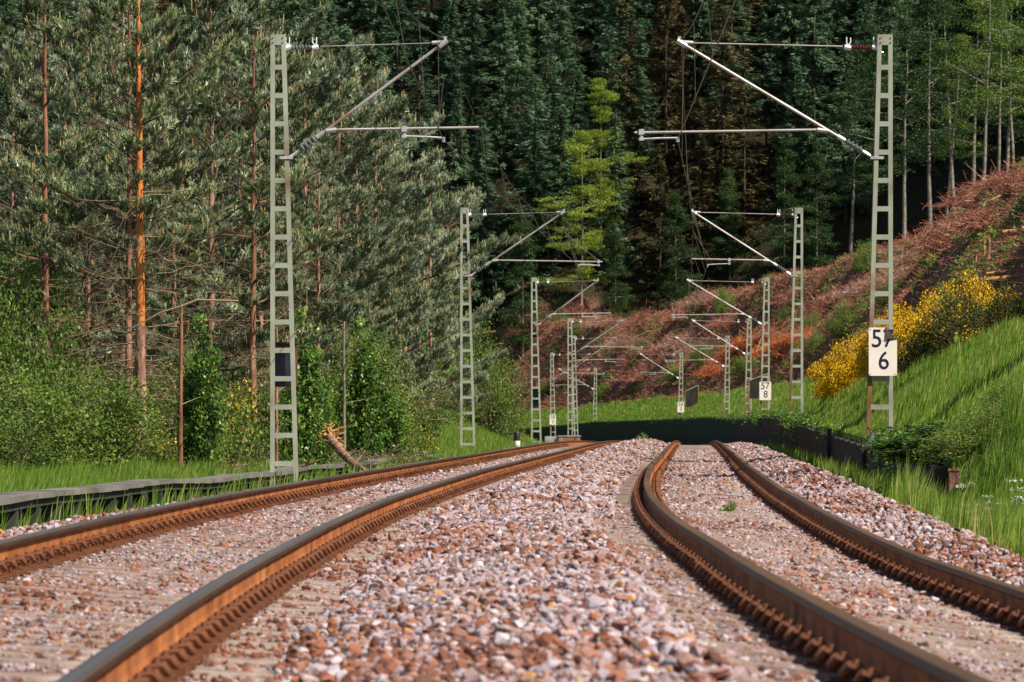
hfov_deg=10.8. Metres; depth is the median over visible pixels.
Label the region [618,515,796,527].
sleeper
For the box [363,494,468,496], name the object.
sleeper
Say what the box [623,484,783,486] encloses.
sleeper
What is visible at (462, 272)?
overhead line mast
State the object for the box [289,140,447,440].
pine tree
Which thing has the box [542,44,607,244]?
spruce tree
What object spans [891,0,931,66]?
spruce tree
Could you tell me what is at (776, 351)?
bracken
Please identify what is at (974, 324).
broom bush
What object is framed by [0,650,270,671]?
sleeper
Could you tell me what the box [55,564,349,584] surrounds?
sleeper
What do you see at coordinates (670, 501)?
sleeper
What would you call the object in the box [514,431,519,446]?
marker post
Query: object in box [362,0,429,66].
spruce tree
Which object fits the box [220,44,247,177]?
spruce tree
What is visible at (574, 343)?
overhead line mast
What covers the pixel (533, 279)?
overhead line mast
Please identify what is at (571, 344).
overhead line mast
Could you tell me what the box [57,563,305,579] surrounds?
sleeper
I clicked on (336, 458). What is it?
brush pile
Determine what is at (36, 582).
sleeper
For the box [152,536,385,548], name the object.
sleeper
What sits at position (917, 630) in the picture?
sleeper
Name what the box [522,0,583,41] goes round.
spruce tree
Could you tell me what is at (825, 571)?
sleeper
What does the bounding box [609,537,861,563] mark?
sleeper
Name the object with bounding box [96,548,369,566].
sleeper
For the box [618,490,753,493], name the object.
sleeper
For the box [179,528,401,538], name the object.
sleeper
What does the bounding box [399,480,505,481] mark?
sleeper
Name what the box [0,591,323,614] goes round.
sleeper
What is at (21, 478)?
verge grass
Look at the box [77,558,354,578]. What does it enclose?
sleeper
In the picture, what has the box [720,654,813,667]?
sleeper
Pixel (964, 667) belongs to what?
sleeper
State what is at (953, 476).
timber post
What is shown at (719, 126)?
spruce tree
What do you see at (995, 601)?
rail
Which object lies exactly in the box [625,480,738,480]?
sleeper
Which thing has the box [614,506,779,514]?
sleeper
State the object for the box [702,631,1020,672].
sleeper
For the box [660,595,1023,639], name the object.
sleeper
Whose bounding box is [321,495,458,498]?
sleeper
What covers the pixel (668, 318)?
brush pile
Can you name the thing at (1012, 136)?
beech tree
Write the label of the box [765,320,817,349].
bracken
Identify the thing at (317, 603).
sleeper
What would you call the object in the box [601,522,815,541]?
sleeper
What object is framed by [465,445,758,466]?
distant sleepers
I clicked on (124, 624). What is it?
sleeper
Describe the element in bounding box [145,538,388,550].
sleeper
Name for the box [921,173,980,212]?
brush pile
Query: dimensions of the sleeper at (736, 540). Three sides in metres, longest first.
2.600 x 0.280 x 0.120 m
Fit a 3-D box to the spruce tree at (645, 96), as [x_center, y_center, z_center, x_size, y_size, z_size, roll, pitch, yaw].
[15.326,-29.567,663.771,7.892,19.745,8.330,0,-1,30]
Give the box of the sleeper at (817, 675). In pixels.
[722,657,837,680]
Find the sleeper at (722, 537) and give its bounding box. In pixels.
[602,526,828,547]
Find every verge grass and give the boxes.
[0,421,450,530]
[876,373,1023,556]
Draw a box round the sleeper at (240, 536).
[168,532,393,544]
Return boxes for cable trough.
[0,452,449,528]
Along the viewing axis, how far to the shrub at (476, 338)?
249.64 m
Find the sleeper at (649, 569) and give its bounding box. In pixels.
[630,565,796,585]
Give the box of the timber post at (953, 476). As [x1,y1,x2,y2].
[947,468,959,497]
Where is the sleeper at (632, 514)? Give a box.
[614,512,791,523]
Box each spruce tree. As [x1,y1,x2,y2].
[0,0,22,26]
[0,0,29,126]
[0,0,42,73]
[0,54,26,206]
[0,164,15,281]
[0,167,36,288]
[9,1,67,163]
[29,0,79,90]
[48,0,79,121]
[48,44,98,259]
[49,71,68,127]
[62,0,105,126]
[69,1,117,125]
[91,218,118,309]
[107,37,144,131]
[112,0,135,77]
[115,212,177,301]
[143,69,193,286]
[148,0,178,73]
[156,46,201,255]
[167,0,220,37]
[169,28,199,204]
[172,0,198,142]
[193,1,239,62]
[200,0,243,165]
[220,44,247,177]
[225,120,309,329]
[234,1,276,124]
[239,0,301,80]
[267,2,312,31]
[268,0,314,104]
[277,26,296,131]
[283,0,323,86]
[293,263,315,319]
[297,59,328,201]
[300,0,342,29]
[300,0,344,147]
[303,26,361,255]
[312,0,349,143]
[325,0,400,79]
[343,140,381,297]
[347,0,410,123]
[353,36,375,155]
[357,45,398,174]
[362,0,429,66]
[372,132,423,342]
[381,0,424,164]
[397,36,450,258]
[398,0,461,72]
[409,89,440,225]
[422,247,456,353]
[428,170,474,318]
[429,0,468,141]
[434,0,489,38]
[442,97,478,249]
[443,0,498,175]
[456,126,516,324]
[458,120,503,281]
[472,9,529,178]
[474,0,527,36]
[475,0,538,98]
[485,73,574,282]
[489,0,545,150]
[499,0,577,78]
[502,74,558,246]
[520,27,567,188]
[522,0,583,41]
[531,0,584,135]
[532,93,585,263]
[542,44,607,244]
[564,0,623,76]
[571,0,622,33]
[577,25,637,181]
[582,0,649,120]
[584,113,643,282]
[590,0,657,220]
[603,20,664,178]
[607,0,665,29]
[612,0,655,82]
[628,0,697,226]
[638,146,681,292]
[639,0,690,120]
[649,0,691,50]
[657,0,701,153]
[674,0,729,103]
[676,97,721,282]
[684,0,744,62]
[688,0,776,150]
[695,0,751,221]
[707,0,767,78]
[717,47,771,250]
[736,2,789,183]
[742,0,798,23]
[759,0,825,115]
[761,0,816,58]
[764,56,829,211]
[776,0,848,187]
[803,0,860,92]
[803,0,878,45]
[821,44,871,221]
[836,0,926,80]
[839,0,887,163]
[840,0,885,31]
[853,0,927,124]
[864,6,911,166]
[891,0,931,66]
[908,28,963,176]
[910,0,971,93]
[925,0,988,56]
[977,0,1022,87]
[979,26,1022,147]
[1003,3,1023,27]
[1004,3,1023,101]
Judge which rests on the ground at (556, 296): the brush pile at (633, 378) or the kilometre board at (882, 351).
the brush pile at (633, 378)
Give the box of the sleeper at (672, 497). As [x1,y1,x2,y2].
[616,496,809,501]
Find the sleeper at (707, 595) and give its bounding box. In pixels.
[651,587,1015,632]
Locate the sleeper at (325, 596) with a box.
[11,576,337,598]
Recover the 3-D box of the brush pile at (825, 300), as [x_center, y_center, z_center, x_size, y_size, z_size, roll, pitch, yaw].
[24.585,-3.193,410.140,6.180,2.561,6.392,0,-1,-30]
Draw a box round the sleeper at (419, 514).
[264,509,424,515]
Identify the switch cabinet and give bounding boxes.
[275,342,298,386]
[530,387,540,405]
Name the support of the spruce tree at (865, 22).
on the ground at (556, 296)
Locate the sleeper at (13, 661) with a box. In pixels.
[0,656,273,681]
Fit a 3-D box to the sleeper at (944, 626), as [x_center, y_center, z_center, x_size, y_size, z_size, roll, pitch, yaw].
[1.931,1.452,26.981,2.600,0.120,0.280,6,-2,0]
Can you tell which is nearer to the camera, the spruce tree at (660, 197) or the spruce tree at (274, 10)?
the spruce tree at (660, 197)
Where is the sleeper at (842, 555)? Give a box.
[611,533,847,556]
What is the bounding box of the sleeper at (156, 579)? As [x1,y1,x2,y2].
[29,570,341,592]
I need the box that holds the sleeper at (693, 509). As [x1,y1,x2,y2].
[616,505,777,513]
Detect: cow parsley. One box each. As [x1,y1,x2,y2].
[983,495,1002,513]
[1006,478,1023,515]
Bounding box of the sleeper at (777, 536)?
[736,533,807,539]
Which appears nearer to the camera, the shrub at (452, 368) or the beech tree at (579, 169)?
the shrub at (452, 368)
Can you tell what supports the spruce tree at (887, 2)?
on the ground at (556, 296)
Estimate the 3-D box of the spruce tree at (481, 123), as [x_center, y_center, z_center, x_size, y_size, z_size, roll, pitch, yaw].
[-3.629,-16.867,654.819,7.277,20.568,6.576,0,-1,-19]
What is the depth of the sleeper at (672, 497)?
62.94 m
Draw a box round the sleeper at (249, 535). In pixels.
[182,532,393,541]
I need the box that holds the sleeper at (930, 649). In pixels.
[680,618,1023,660]
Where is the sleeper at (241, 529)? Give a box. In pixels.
[189,526,398,535]
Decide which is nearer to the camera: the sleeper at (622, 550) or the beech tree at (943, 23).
the sleeper at (622, 550)
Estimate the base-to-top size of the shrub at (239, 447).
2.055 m
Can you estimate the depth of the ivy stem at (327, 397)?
113.81 m
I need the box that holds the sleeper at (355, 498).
[317,497,452,500]
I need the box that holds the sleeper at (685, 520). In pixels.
[616,516,795,528]
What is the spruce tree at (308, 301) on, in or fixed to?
on the ground at (556, 296)
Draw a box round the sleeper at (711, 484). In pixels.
[661,484,782,484]
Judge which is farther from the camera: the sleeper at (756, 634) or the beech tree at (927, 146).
the beech tree at (927, 146)
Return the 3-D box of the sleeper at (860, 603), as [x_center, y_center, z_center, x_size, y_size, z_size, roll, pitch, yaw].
[1.930,1.489,29.382,2.600,0.120,0.280,6,-1,0]
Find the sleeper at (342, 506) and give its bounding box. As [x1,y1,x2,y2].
[287,505,434,509]
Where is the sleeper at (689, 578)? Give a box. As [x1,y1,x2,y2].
[644,572,964,610]
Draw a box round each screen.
[685,385,698,410]
[748,374,767,414]
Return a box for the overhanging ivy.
[522,407,917,481]
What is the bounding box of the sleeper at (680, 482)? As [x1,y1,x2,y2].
[624,482,742,483]
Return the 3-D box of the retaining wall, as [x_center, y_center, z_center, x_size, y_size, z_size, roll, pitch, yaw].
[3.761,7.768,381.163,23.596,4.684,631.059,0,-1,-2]
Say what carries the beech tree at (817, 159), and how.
on the ground at (556, 296)
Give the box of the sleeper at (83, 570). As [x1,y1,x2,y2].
[45,566,345,588]
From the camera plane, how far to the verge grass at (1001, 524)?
62.27 m
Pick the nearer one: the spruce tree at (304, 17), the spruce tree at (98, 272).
the spruce tree at (98, 272)
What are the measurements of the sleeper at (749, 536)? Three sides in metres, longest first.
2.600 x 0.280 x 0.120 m
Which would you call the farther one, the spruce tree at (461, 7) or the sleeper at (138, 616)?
the spruce tree at (461, 7)
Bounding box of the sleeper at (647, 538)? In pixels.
[607,533,842,557]
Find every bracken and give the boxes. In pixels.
[687,353,723,380]
[702,336,745,367]
[711,318,771,358]
[736,315,790,362]
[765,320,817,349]
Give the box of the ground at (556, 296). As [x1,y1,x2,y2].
[0,0,1023,656]
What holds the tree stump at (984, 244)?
on the ground at (556, 296)
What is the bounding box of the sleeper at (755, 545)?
[604,530,833,553]
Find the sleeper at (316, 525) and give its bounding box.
[222,522,417,529]
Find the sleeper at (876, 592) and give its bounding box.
[634,563,931,599]
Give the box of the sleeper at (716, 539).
[604,529,832,550]
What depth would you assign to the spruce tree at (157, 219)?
655.36 m
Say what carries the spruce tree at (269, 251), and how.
on the ground at (556, 296)
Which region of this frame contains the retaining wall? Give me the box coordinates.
[520,417,947,499]
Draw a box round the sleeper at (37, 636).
[1,631,285,654]
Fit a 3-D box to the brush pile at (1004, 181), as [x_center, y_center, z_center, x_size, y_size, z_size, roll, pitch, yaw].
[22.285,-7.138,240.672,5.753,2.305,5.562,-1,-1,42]
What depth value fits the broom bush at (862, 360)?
141.96 m
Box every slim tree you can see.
[129,299,238,465]
[255,312,318,468]
[319,317,380,449]
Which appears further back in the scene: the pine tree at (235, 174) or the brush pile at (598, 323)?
the brush pile at (598, 323)
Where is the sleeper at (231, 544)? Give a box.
[145,539,386,553]
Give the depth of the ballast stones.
29.72 m
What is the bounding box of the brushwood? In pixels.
[491,156,1023,411]
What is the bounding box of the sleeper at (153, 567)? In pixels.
[64,561,348,579]
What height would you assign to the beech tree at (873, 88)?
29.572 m
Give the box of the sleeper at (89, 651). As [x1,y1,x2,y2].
[0,643,278,665]
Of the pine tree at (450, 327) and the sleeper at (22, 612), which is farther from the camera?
the pine tree at (450, 327)
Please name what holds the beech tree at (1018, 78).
on the ground at (556, 296)
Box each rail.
[0,440,597,580]
[55,440,620,681]
[632,440,992,681]
[700,440,1023,633]
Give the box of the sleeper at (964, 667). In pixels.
[737,642,1021,676]
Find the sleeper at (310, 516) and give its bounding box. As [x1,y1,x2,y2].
[235,514,413,519]
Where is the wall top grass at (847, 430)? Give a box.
[518,413,890,438]
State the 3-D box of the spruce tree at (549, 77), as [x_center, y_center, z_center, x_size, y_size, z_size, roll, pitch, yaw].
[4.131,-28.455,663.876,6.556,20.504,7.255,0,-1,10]
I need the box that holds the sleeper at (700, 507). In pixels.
[616,504,774,511]
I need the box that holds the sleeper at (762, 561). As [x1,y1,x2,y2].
[615,545,881,575]
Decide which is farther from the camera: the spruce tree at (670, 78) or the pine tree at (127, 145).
the spruce tree at (670, 78)
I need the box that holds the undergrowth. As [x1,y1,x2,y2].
[507,156,1023,412]
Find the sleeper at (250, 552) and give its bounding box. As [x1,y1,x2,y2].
[112,545,376,560]
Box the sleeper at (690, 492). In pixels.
[619,491,752,494]
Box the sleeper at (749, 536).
[602,525,821,542]
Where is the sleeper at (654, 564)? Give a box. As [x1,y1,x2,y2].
[629,560,913,594]
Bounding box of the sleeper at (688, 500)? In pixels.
[615,497,764,504]
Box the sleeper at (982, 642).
[715,611,1023,647]
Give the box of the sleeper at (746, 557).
[614,543,862,570]
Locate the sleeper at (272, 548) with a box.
[145,542,377,554]
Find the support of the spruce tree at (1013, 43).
on the ground at (556, 296)
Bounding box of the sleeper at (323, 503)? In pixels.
[289,503,363,504]
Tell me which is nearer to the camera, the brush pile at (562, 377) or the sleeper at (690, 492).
the sleeper at (690, 492)
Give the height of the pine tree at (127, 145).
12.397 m
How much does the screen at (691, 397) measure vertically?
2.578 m
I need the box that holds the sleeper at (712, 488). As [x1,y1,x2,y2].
[621,487,791,490]
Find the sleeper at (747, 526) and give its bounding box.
[633,520,797,530]
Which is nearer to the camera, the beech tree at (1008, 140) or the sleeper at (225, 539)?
the sleeper at (225, 539)
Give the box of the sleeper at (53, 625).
[1,620,293,642]
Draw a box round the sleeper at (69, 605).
[0,598,314,622]
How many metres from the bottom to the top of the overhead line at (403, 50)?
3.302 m
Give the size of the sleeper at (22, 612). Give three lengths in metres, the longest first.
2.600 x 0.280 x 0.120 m
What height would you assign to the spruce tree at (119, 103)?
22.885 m
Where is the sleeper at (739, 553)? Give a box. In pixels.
[612,539,859,565]
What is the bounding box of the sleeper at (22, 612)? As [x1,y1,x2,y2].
[0,609,297,631]
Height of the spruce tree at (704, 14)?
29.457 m
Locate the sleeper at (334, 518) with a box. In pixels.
[256,516,416,521]
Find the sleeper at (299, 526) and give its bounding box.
[208,522,413,531]
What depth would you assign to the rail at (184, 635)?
28.11 m
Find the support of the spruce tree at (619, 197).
on the ground at (556, 296)
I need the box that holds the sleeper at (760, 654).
[708,645,1014,681]
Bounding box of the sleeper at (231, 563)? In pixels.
[105,555,352,572]
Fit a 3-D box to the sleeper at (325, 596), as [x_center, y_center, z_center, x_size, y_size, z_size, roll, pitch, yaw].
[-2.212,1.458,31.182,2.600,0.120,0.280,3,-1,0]
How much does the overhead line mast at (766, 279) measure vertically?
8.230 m
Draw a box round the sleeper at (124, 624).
[0,614,299,637]
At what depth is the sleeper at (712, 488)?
71.27 m
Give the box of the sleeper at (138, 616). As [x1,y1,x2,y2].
[0,605,301,628]
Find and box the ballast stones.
[0,438,1023,681]
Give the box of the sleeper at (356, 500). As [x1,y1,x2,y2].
[307,499,450,502]
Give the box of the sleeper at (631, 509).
[616,508,782,515]
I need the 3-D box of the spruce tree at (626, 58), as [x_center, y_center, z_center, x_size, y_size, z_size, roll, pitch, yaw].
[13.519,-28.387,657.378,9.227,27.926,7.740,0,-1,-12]
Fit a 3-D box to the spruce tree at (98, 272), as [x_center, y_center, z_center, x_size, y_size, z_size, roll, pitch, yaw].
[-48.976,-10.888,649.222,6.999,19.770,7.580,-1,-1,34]
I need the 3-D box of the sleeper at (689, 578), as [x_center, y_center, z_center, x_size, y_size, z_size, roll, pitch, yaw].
[1.932,1.505,30.580,2.600,0.120,0.280,7,-2,0]
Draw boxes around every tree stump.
[982,237,985,255]
[986,235,990,260]
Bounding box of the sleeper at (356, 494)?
[331,494,390,495]
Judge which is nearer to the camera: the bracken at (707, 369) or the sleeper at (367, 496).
the sleeper at (367, 496)
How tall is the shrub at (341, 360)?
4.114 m
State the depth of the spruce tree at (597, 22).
682.05 m
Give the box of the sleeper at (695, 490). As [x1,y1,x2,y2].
[621,488,793,491]
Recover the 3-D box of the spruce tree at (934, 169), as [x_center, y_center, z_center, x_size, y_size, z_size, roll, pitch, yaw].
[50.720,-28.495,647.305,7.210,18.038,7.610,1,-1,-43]
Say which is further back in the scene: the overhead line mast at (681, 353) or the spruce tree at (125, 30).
the spruce tree at (125, 30)
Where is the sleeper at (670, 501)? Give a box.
[615,499,767,505]
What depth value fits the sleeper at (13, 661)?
21.46 m
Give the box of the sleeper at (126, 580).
[27,573,339,594]
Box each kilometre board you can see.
[550,415,555,424]
[677,402,683,411]
[759,382,770,399]
[869,327,896,375]
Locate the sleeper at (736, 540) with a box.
[605,528,828,548]
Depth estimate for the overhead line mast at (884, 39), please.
91.99 m
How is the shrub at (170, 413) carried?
on the ground at (556, 296)
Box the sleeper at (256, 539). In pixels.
[164,534,391,546]
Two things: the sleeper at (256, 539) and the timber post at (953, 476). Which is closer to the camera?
the sleeper at (256, 539)
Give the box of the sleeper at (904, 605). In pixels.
[642,575,978,614]
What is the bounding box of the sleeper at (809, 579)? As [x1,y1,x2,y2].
[624,557,918,593]
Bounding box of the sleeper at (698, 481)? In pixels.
[625,481,779,481]
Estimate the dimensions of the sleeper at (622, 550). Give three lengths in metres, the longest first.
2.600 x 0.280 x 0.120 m
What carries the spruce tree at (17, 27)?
on the ground at (556, 296)
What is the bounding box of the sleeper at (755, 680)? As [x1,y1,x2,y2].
[748,677,783,681]
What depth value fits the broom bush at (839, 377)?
149.78 m
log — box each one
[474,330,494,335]
[986,270,1008,274]
[987,275,1014,280]
[1002,229,1020,233]
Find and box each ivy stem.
[171,308,229,465]
[278,301,331,464]
[300,344,337,462]
[333,313,389,459]
[368,359,411,460]
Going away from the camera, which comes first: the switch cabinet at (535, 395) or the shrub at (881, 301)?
the switch cabinet at (535, 395)
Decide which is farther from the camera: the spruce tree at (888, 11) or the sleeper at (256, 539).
the spruce tree at (888, 11)
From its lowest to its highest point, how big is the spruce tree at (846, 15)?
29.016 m
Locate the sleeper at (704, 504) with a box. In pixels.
[618,501,768,508]
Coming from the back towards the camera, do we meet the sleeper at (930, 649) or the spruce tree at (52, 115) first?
the spruce tree at (52, 115)
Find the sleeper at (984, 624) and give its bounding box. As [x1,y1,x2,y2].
[648,585,1011,628]
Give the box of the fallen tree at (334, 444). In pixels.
[312,422,377,471]
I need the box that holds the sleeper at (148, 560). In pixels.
[81,555,353,574]
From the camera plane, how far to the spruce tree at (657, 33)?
671.87 m
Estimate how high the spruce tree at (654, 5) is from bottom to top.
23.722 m
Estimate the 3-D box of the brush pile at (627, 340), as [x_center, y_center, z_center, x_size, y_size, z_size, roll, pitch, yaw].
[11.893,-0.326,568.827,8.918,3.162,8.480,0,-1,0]
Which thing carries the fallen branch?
on the cable trough
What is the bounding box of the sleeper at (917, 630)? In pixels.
[662,599,1023,643]
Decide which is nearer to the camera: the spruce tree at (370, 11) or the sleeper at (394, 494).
the sleeper at (394, 494)
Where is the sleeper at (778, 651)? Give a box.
[699,639,1023,681]
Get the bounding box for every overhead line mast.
[270,34,478,485]
[460,208,602,449]
[531,277,610,443]
[550,352,604,435]
[552,368,596,421]
[567,318,643,434]
[572,336,620,434]
[634,34,892,441]
[640,352,682,418]
[664,336,729,417]
[671,277,769,416]
[691,208,802,413]
[691,318,751,419]
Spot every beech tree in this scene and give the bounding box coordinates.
[494,206,563,358]
[533,129,618,308]
[569,77,649,255]
[598,221,640,318]
[646,190,703,310]
[699,166,755,280]
[748,135,815,276]
[788,141,846,270]
[806,41,887,255]
[814,14,920,235]
[861,0,960,238]
[893,0,992,227]
[900,0,1003,212]
[904,33,996,222]
[920,0,1023,179]
[938,0,1023,192]
[945,0,1023,173]
[948,0,1023,174]
[952,0,1023,175]
[972,0,1023,95]
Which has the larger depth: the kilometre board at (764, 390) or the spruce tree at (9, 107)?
the spruce tree at (9, 107)
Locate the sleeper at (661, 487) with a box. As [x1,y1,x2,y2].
[621,486,725,487]
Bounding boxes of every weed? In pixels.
[636,431,647,438]
[718,500,736,511]
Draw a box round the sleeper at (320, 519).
[267,518,401,522]
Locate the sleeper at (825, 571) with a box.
[615,546,888,579]
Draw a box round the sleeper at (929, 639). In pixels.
[667,606,1023,652]
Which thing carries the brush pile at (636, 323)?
on the ground at (556, 296)
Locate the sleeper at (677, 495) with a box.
[619,493,757,497]
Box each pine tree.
[0,0,178,385]
[0,0,239,382]
[0,0,268,440]
[0,22,207,411]
[0,27,126,359]
[0,36,145,373]
[3,0,255,439]
[25,0,326,402]
[34,8,284,416]
[125,0,392,399]
[143,19,380,435]
[148,25,348,398]
[154,119,317,405]
[183,20,430,397]
[201,22,383,371]
[232,29,452,415]
[248,136,426,413]
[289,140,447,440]
[292,62,523,441]
[320,179,480,399]
[322,98,492,442]
[371,150,526,420]
[379,225,485,422]
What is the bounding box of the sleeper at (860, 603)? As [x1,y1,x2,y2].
[650,580,987,621]
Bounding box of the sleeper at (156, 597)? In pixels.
[0,584,325,608]
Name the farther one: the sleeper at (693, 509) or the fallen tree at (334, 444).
the fallen tree at (334, 444)
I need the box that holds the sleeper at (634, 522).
[599,518,807,534]
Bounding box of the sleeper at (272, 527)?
[194,524,392,533]
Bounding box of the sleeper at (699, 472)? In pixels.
[634,472,766,472]
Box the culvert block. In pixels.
[545,435,580,442]
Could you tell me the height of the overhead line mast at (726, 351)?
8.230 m
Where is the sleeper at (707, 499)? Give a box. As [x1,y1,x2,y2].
[620,497,761,501]
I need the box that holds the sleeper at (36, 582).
[0,579,184,592]
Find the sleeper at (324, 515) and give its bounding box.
[244,512,417,518]
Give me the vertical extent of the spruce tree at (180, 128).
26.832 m
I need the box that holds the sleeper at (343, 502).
[299,501,444,504]
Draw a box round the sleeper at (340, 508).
[285,506,434,512]
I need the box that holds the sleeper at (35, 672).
[0,670,61,674]
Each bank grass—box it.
[501,365,828,428]
[778,311,1023,440]
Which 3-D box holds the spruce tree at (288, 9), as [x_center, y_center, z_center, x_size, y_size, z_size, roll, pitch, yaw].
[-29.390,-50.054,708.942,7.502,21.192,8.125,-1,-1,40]
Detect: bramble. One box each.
[862,423,947,462]
[897,419,966,464]
[907,418,1012,465]
[943,399,1016,436]
[974,379,1022,412]
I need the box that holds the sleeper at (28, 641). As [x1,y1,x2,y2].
[0,637,277,659]
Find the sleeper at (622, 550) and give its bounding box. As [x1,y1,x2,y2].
[618,548,848,575]
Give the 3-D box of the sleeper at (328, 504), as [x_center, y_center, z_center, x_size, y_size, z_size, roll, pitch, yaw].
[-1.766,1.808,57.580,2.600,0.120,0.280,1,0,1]
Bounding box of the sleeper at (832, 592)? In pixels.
[641,570,947,605]
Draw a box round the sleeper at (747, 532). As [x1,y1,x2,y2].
[611,522,810,537]
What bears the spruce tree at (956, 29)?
on the ground at (556, 296)
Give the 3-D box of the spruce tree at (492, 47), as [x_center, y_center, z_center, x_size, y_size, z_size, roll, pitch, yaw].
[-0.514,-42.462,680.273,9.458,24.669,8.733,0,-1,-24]
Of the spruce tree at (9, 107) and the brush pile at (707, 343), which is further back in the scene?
the spruce tree at (9, 107)
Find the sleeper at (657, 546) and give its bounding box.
[610,539,872,569]
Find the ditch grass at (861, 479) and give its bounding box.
[757,438,924,494]
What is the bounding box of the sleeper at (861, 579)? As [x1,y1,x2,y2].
[636,553,910,583]
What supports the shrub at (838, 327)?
on the ground at (556, 296)
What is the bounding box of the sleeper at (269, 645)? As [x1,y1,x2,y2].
[0,625,290,648]
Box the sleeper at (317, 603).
[0,582,331,606]
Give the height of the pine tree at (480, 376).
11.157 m
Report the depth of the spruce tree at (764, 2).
680.14 m
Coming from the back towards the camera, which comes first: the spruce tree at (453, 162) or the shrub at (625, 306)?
the spruce tree at (453, 162)
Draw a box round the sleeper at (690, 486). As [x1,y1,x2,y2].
[622,485,785,488]
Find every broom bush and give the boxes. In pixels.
[806,334,865,399]
[812,365,837,400]
[849,302,910,377]
[866,287,949,373]
[867,318,951,378]
[901,268,1004,359]
[904,267,1020,351]
[928,275,1023,349]
[971,283,1023,332]
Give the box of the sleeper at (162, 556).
[97,552,328,566]
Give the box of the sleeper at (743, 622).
[669,611,1023,656]
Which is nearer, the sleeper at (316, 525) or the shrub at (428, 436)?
the sleeper at (316, 525)
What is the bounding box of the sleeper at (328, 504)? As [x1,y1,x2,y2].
[285,504,430,507]
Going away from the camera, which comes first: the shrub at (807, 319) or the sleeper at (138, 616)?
the sleeper at (138, 616)
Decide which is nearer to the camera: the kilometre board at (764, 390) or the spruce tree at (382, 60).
the kilometre board at (764, 390)
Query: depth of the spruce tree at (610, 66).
663.32 m
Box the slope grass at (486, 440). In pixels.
[228,408,547,459]
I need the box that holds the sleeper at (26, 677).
[0,671,63,681]
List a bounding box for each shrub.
[0,223,99,412]
[0,271,95,415]
[0,352,124,469]
[0,390,72,470]
[44,353,175,467]
[83,348,236,446]
[113,406,176,463]
[129,419,176,460]
[172,336,232,464]
[175,386,305,464]
[217,362,347,448]
[218,369,289,460]
[268,346,353,418]
[319,317,387,442]
[324,323,438,462]
[394,351,454,442]
[400,417,440,456]
[401,315,479,417]
[408,338,470,430]
[449,307,511,419]
[456,339,536,442]
[514,331,529,346]
[540,380,560,396]
[565,319,587,337]
[591,380,611,398]
[610,296,632,310]
[630,339,650,354]
[658,365,681,381]
[687,343,713,366]
[712,285,734,316]
[726,353,757,377]
[774,306,790,327]
[798,311,821,330]
[804,330,825,356]
[823,300,861,339]
[846,237,880,274]
[875,280,902,306]
[895,235,924,263]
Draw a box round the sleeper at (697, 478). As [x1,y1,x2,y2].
[629,478,775,478]
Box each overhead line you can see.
[380,0,629,383]
[566,0,735,385]
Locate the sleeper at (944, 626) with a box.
[655,592,1023,635]
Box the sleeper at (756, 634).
[693,625,1023,666]
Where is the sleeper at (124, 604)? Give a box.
[9,597,313,618]
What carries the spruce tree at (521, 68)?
on the ground at (556, 296)
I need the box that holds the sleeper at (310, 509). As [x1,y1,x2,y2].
[267,508,424,513]
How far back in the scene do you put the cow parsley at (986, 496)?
54.95 m
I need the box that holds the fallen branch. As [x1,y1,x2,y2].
[298,455,323,466]
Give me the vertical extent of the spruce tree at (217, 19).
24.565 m
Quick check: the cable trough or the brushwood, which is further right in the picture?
the brushwood
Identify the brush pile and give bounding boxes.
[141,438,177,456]
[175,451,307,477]
[325,452,382,472]
[335,444,435,466]
[511,310,555,332]
[535,363,571,382]
[552,294,598,314]
[563,358,607,379]
[570,303,618,329]
[584,327,640,351]
[607,363,651,384]
[614,298,664,329]
[628,334,675,362]
[639,299,689,324]
[645,326,693,351]
[662,325,719,356]
[665,279,720,309]
[699,308,742,330]
[739,319,783,339]
[765,277,799,306]
[777,296,830,323]
[803,283,842,310]
[817,275,867,300]
[855,261,913,287]
[876,199,960,255]
[883,243,925,264]
[917,190,1012,236]
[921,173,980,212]
[950,156,1023,203]
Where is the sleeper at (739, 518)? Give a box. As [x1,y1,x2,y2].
[619,512,853,523]
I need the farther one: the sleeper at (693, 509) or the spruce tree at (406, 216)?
the spruce tree at (406, 216)
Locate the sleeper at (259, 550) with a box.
[125,542,382,557]
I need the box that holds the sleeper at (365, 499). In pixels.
[312,498,451,501]

